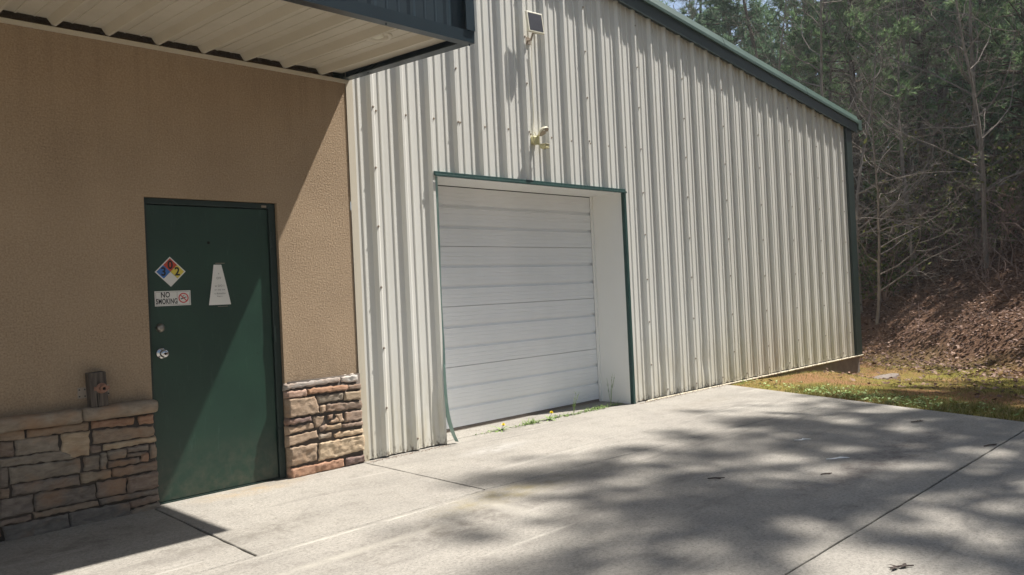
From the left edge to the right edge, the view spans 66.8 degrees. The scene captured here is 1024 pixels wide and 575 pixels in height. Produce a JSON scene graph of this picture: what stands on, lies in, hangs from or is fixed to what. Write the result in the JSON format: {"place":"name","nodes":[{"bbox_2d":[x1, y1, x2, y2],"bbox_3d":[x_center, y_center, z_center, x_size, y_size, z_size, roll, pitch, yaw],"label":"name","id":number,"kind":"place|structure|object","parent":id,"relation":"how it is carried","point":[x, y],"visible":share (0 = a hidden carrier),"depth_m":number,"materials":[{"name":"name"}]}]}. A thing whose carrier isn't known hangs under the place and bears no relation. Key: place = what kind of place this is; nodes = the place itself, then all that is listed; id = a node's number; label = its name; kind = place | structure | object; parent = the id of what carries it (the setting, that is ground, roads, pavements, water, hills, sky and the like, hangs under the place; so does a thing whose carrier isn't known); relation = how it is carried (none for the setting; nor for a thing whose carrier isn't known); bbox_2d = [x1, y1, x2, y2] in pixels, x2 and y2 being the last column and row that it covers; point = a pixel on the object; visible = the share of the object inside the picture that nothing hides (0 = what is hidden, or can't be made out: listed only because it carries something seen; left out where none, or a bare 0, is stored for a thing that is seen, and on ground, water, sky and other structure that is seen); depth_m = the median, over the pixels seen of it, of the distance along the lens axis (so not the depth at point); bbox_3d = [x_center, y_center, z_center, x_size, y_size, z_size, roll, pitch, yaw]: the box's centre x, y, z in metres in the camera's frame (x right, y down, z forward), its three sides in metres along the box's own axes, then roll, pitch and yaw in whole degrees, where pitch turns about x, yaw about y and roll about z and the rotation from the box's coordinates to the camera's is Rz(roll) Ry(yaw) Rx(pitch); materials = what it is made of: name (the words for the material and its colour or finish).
{"place":"outdoors","nodes":[
{"label":"outdoors","id":0,"kind":"place"},
{"bbox_2d":[0,384,1023,574],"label":"pavement","id":1,"kind":"structure","parent":0,"point":[625,489],"depth_m":4.87,"materials":[{"name":"concrete"}]},
{"bbox_2d":[0,0,474,541],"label":"stucco building","id":2,"kind":"structure","parent":1,"relation":"on","point":[144,140],"depth_m":5.41,"materials":[{"name":"paint"}]},
{"bbox_2d":[77,371,109,407],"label":"pipe block","id":3,"kind":"structure","parent":2,"relation":"attached to","point":[95,391],"depth_m":5.04,"materials":[{"name":"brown wood"}]},
{"bbox_2d":[144,197,286,504],"bbox_3d":[-2.166,0.433,5.728,0.986,2.150,0.140,-2,-1,-44],"label":"entry door","id":4,"kind":"structure","parent":2,"relation":"in","point":[216,370],"depth_m":5.72,"materials":[{"name":"green metal"}]},
{"bbox_2d":[155,257,185,285],"bbox_3d":[-2.428,-0.112,5.519,0.214,0.214,0.002,-2,-1,-44],"label":"hazard sign","id":5,"kind":"object","parent":4,"relation":"attached to","point":[170,271],"visible":1,"depth_m":5.52,"materials":[{"name":"multicoloured plastic"}]},
{"bbox_2d":[154,290,190,305],"bbox_3d":[-2.412,0.076,5.525,0.250,0.106,0.002,-2,-1,-44],"label":"smoking sign","id":6,"kind":"object","parent":4,"relation":"attached to","point":[171,298],"visible":1,"depth_m":5.52,"materials":[{"name":"white plastic"}]},
{"bbox_2d":[209,265,230,304],"bbox_3d":[-2.170,-0.021,5.758,0.166,0.297,0.007,-2,-1,-44],"label":"paper notice","id":7,"kind":"object","parent":4,"relation":"attached to","point":[219,294],"visible":1,"depth_m":5.75,"materials":[{"name":"grey paper"}]},
{"bbox_2d":[489,423,506,431],"bbox_3d":[-0.130,1.395,7.683,0.290,0.109,0.256,-3,0,-13],"label":"dandelion","id":8,"kind":"object","parent":1,"relation":"on","point":[503,424],"visible":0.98,"depth_m":7.68,"materials":[{"name":"green plant"}]},
{"bbox_2d":[522,418,541,424],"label":"weed","id":9,"kind":"object","parent":1,"relation":"on","point":[532,421],"visible":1,"depth_m":8.01,"materials":[{"name":"green plant"}]},
{"bbox_2d":[541,411,554,420],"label":"dandelion","id":10,"kind":"object","parent":1,"relation":"on","point":[551,417],"visible":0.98,"depth_m":8.19,"materials":[{"name":"green plant"}]},
{"bbox_2d":[370,383,731,462],"bbox_3d":[0.945,1.369,8.435,5.804,0.007,0.193,-2,-1,-44],"label":"grit","id":11,"kind":"object","parent":1,"relation":"on","point":[448,445],"visible":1,"depth_m":7.00,"materials":[{"name":"grey gravel"}]},
{"bbox_2d":[572,392,577,412],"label":"tall weed","id":12,"kind":"object","parent":1,"relation":"on","point":[573,405],"visible":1,"depth_m":8.46,"materials":[{"name":"green plant"}]},
{"bbox_2d":[593,403,607,409],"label":"weed","id":13,"kind":"object","parent":1,"relation":"on","point":[598,407],"visible":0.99,"depth_m":8.80,"materials":[{"name":"green plant"}]},
{"bbox_2d":[607,373,614,403],"bbox_3d":[1.139,1.181,8.950,0.157,0.376,0.075,-2,-1,-44],"label":"tall weed","id":14,"kind":"object","parent":1,"relation":"on","point":[612,387],"visible":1,"depth_m":8.96,"materials":[{"name":"green plant"}]},
{"bbox_2d":[888,563,913,568],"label":"twig","id":15,"kind":"object","parent":1,"relation":"on","point":[902,565],"visible":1,"depth_m":3.59,"materials":[{"name":"wood"}]},
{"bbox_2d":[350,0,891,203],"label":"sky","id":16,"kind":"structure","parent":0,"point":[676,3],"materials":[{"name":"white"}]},
{"bbox_2d":[357,175,1023,421],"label":"ground","id":17,"kind":"structure","parent":0,"point":[1007,354],"depth_m":14.18,"materials":[{"name":"brown soil"}]},
{"bbox_2d":[333,0,862,461],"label":"metal building","id":18,"kind":"structure","parent":17,"relation":"on","point":[670,210],"depth_m":9.02,"materials":[{"name":"beige metal"}]},
{"bbox_2d":[438,185,599,431],"bbox_3d":[-0.007,0.022,8.444,2.980,2.810,0.080,-2,-1,-44],"label":"overhead door","id":19,"kind":"structure","parent":18,"relation":"in","point":[517,284],"depth_m":8.45,"materials":[{"name":"metal"}]},
{"bbox_2d":[525,11,544,134],"bbox_3d":[0.232,-2.207,8.019,0.214,1.257,0.152,-2,-1,-44],"label":"solar panel","id":20,"kind":"object","parent":18,"relation":"attached to","point":[534,21],"visible":1,"depth_m":8.00,"materials":[{"name":"plastic"}]},
{"bbox_2d":[531,127,549,148],"bbox_3d":[0.293,-1.550,8.062,0.127,0.228,0.189,-1,-2,-76],"label":"floodlight","id":21,"kind":"object","parent":18,"relation":"attached to","point":[542,132],"visible":1,"depth_m":8.03,"materials":[{"name":"plastic"}]},
{"bbox_2d":[669,0,749,35],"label":"pine tree","id":22,"kind":"object","parent":17,"relation":"on","point":[683,12],"visible":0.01,"depth_m":32.24,"materials":[{"name":"green plant"}]},
{"bbox_2d":[685,0,776,66],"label":"pine tree","id":23,"kind":"object","parent":17,"relation":"on","point":[709,19],"visible":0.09,"depth_m":23.52,"materials":[{"name":"green plant"}]},
{"bbox_2d":[687,0,806,83],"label":"pine tree","id":24,"kind":"object","parent":17,"relation":"on","point":[719,30],"visible":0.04,"depth_m":28.48,"materials":[{"name":"green plant"}]},
{"bbox_2d":[708,0,844,107],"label":"pine tree","id":25,"kind":"object","parent":17,"relation":"on","point":[730,7],"visible":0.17,"depth_m":22.75,"materials":[{"name":"green plant"}]},
{"bbox_2d":[666,0,900,137],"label":"tree","id":26,"kind":"object","parent":17,"relation":"on","point":[692,12],"visible":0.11,"depth_m":19.11,"materials":[{"name":"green plant"}]},
{"bbox_2d":[705,0,919,240],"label":"bare tree","id":27,"kind":"object","parent":17,"relation":"on","point":[779,57],"visible":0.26,"depth_m":21.00,"materials":[{"name":"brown plant"}]},
{"bbox_2d":[743,0,907,91],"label":"pine tree","id":28,"kind":"object","parent":17,"relation":"on","point":[772,12],"visible":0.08,"depth_m":30.45,"materials":[{"name":"green plant"}]},
{"bbox_2d":[738,1,922,94],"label":"tree","id":29,"kind":"object","parent":17,"relation":"on","point":[816,37],"visible":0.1,"depth_m":26.11,"materials":[{"name":"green plant"}]},
{"bbox_2d":[767,0,903,163],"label":"pine tree","id":30,"kind":"object","parent":17,"relation":"on","point":[794,35],"visible":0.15,"depth_m":24.02,"materials":[{"name":"green plant"}]},
{"bbox_2d":[743,0,947,179],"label":"bare tree","id":31,"kind":"object","parent":17,"relation":"on","point":[831,64],"visible":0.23,"depth_m":20.82,"materials":[{"name":"brown plant"}]},
{"bbox_2d":[798,0,915,212],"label":"pine tree","id":32,"kind":"object","parent":17,"relation":"on","point":[867,73],"visible":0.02,"depth_m":36.79,"materials":[{"name":"green plant"}]},
{"bbox_2d":[792,1,930,224],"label":"bare tree","id":33,"kind":"object","parent":17,"relation":"on","point":[863,82],"visible":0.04,"depth_m":28.99,"materials":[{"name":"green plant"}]},
{"bbox_2d":[777,0,946,271],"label":"pine tree","id":34,"kind":"object","parent":17,"relation":"on","point":[848,43],"visible":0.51,"depth_m":20.58,"materials":[{"name":"green plant"}]},
{"bbox_2d":[702,0,1023,195],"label":"wood","id":35,"kind":"object","parent":17,"relation":"on","point":[928,74],"visible":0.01,"depth_m":40.56,"materials":[{"name":"green plant"}]},
{"bbox_2d":[858,205,876,283],"bbox_3d":[7.274,-0.647,19.598,3.499,3.633,2.903,-3,0,-3],"label":"shrub","id":36,"kind":"object","parent":17,"relation":"on","point":[863,252],"visible":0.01,"depth_m":18.82,"materials":[{"name":"green plant"}]},
{"bbox_2d":[858,263,886,288],"bbox_3d":[6.881,0.224,17.616,2.322,2.906,2.799,-2,-1,-44],"label":"shrub","id":37,"kind":"object","parent":17,"relation":"on","point":[866,274],"visible":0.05,"depth_m":17.40,"materials":[{"name":"green plant"}]},
{"bbox_2d":[741,0,1012,282],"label":"bare tree","id":38,"kind":"object","parent":17,"relation":"on","point":[822,95],"visible":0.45,"depth_m":18.48,"materials":[{"name":"brown plant"}]},
{"bbox_2d":[738,379,1022,418],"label":"clover","id":39,"kind":"object","parent":17,"relation":"on","point":[921,396],"visible":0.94,"depth_m":8.61,"materials":[{"name":"green plant"}]},
{"bbox_2d":[794,0,967,275],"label":"bare tree","id":40,"kind":"object","parent":17,"relation":"on","point":[901,156],"visible":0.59,"depth_m":19.25,"materials":[{"name":"brown plant"}]},
{"bbox_2d":[862,143,899,221],"bbox_3d":[8.959,-2.197,23.146,3.484,4.359,4.199,-3,0,-7],"label":"shrub","id":41,"kind":"object","parent":17,"relation":"on","point":[872,179],"visible":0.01,"depth_m":22.16,"materials":[{"name":"green plant"}]},
{"bbox_2d":[740,337,1023,421],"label":"grass","id":42,"kind":"structure","parent":17,"relation":"on","point":[943,406],"depth_m":8.79,"materials":[{"name":"green plant"}]},
{"bbox_2d":[873,373,898,378],"bbox_3d":[6.058,1.471,12.577,0.922,0.075,0.312,-2,-1,-44],"label":"flat rock","id":43,"kind":"object","parent":17,"relation":"on","point":[887,376],"visible":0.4,"depth_m":12.57,"materials":[{"name":"stone"}]},
{"bbox_2d":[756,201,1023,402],"bbox_3d":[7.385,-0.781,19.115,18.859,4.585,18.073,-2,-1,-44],"label":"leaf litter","id":44,"kind":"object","parent":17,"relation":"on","point":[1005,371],"visible":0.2,"depth_m":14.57,"materials":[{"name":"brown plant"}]},
{"bbox_2d":[773,0,1019,312],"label":"bare tree","id":45,"kind":"object","parent":17,"relation":"on","point":[858,188],"visible":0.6,"depth_m":17.49,"materials":[{"name":"brown plant"}]},
{"bbox_2d":[840,0,978,218],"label":"pine tree","id":46,"kind":"object","parent":17,"relation":"on","point":[930,39],"visible":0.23,"depth_m":24.88,"materials":[{"name":"green plant"}]},
{"bbox_2d":[796,0,1023,267],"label":"bare tree","id":47,"kind":"object","parent":17,"relation":"on","point":[982,168],"visible":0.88,"depth_m":16.63,"materials":[{"name":"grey plant"}]},
{"bbox_2d":[816,0,1011,235],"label":"bare tree","id":48,"kind":"object","parent":17,"relation":"on","point":[940,111],"visible":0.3,"depth_m":21.63,"materials":[{"name":"brown plant"}]},
{"bbox_2d":[858,186,970,312],"bbox_3d":[8.703,-0.857,17.774,2.925,2.818,3.324,-2,-1,-45],"label":"shrub","id":49,"kind":"object","parent":17,"relation":"on","point":[888,275],"visible":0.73,"depth_m":17.35,"materials":[{"name":"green plant"}]},
{"bbox_2d":[807,0,1023,216],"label":"bare tree","id":50,"kind":"object","parent":17,"relation":"on","point":[903,45],"visible":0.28,"depth_m":22.85,"materials":[{"name":"brown plant"}]},
{"bbox_2d":[819,47,1013,324],"bbox_3d":[8.181,-1.911,15.724,3.403,5.571,3.936,-3,0,-6],"label":"bare tree","id":51,"kind":"object","parent":17,"relation":"on","point":[879,273],"visible":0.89,"depth_m":15.60,"materials":[{"name":"grey plant"}]},
{"bbox_2d":[831,4,1005,181],"bbox_3d":[15.311,-9.397,27.351,8.604,13.619,6.870,-3,0,22],"label":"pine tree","id":52,"kind":"object","parent":17,"relation":"on","point":[948,96],"visible":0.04,"depth_m":26.97,"materials":[{"name":"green plant"}]},
{"bbox_2d":[860,90,1000,230],"bbox_3d":[12.099,-3.521,23.401,4.680,4.508,5.318,-3,0,30],"label":"shrub","id":53,"kind":"object","parent":17,"relation":"on","point":[879,185],"visible":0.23,"depth_m":23.30,"materials":[{"name":"green plant"}]},
{"bbox_2d":[859,126,1006,268],"bbox_3d":[10.171,-1.998,19.343,3.744,3.607,4.254,-3,0,12],"label":"shrub","id":54,"kind":"object","parent":17,"relation":"on","point":[895,216],"visible":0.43,"depth_m":19.10,"materials":[{"name":"green plant"}]},
{"bbox_2d":[848,0,1023,247],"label":"bare tree","id":55,"kind":"object","parent":17,"relation":"on","point":[972,112],"visible":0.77,"depth_m":18.03,"materials":[{"name":"grey plant"}]},
{"bbox_2d":[860,0,1015,204],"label":"pine tree","id":56,"kind":"object","parent":17,"relation":"on","point":[939,90],"visible":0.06,"depth_m":29.93,"materials":[{"name":"green plant"}]},
{"bbox_2d":[858,142,1023,328],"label":"brush","id":57,"kind":"object","parent":17,"relation":"on","point":[1005,227],"visible":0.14,"depth_m":17.41,"materials":[{"name":"plant"}]},
{"bbox_2d":[862,2,1019,187],"bbox_3d":[13.237,-8.322,22.466,6.341,12.572,7.942,-3,0,27],"label":"tree","id":58,"kind":"object","parent":17,"relation":"on","point":[946,77],"visible":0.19,"depth_m":22.72,"materials":[{"name":"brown plant"}]},
{"bbox_2d":[862,90,1023,232],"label":"shrub","id":59,"kind":"object","parent":17,"relation":"on","point":[961,165],"visible":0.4,"depth_m":19.41,"materials":[{"name":"green plant"}]},
{"bbox_2d":[894,133,1023,258],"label":"shrub","id":60,"kind":"object","parent":17,"relation":"on","point":[968,205],"visible":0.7,"depth_m":17.29,"materials":[{"name":"green plant"}]},
{"bbox_2d":[911,78,1023,200],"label":"shrub","id":61,"kind":"object","parent":17,"relation":"on","point":[971,154],"visible":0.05,"depth_m":25.01,"materials":[{"name":"green plant"}]},
{"bbox_2d":[912,0,1023,217],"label":"pine tree","id":62,"kind":"object","parent":17,"relation":"on","point":[964,136],"visible":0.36,"depth_m":20.61,"materials":[{"name":"green plant"}]},
{"bbox_2d":[926,0,1023,193],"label":"pine tree","id":63,"kind":"object","parent":17,"relation":"on","point":[1019,112],"visible":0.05,"depth_m":24.59,"materials":[{"name":"green plant"}]},
{"bbox_2d":[931,66,1023,211],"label":"shrub","id":64,"kind":"object","parent":17,"relation":"on","point":[1016,164],"visible":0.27,"depth_m":20.66,"materials":[{"name":"green plant"}]},
{"bbox_2d":[935,0,1023,141],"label":"pine tree","id":65,"kind":"object","parent":17,"relation":"on","point":[989,90],"visible":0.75,"depth_m":19.05,"materials":[{"name":"green plant"}]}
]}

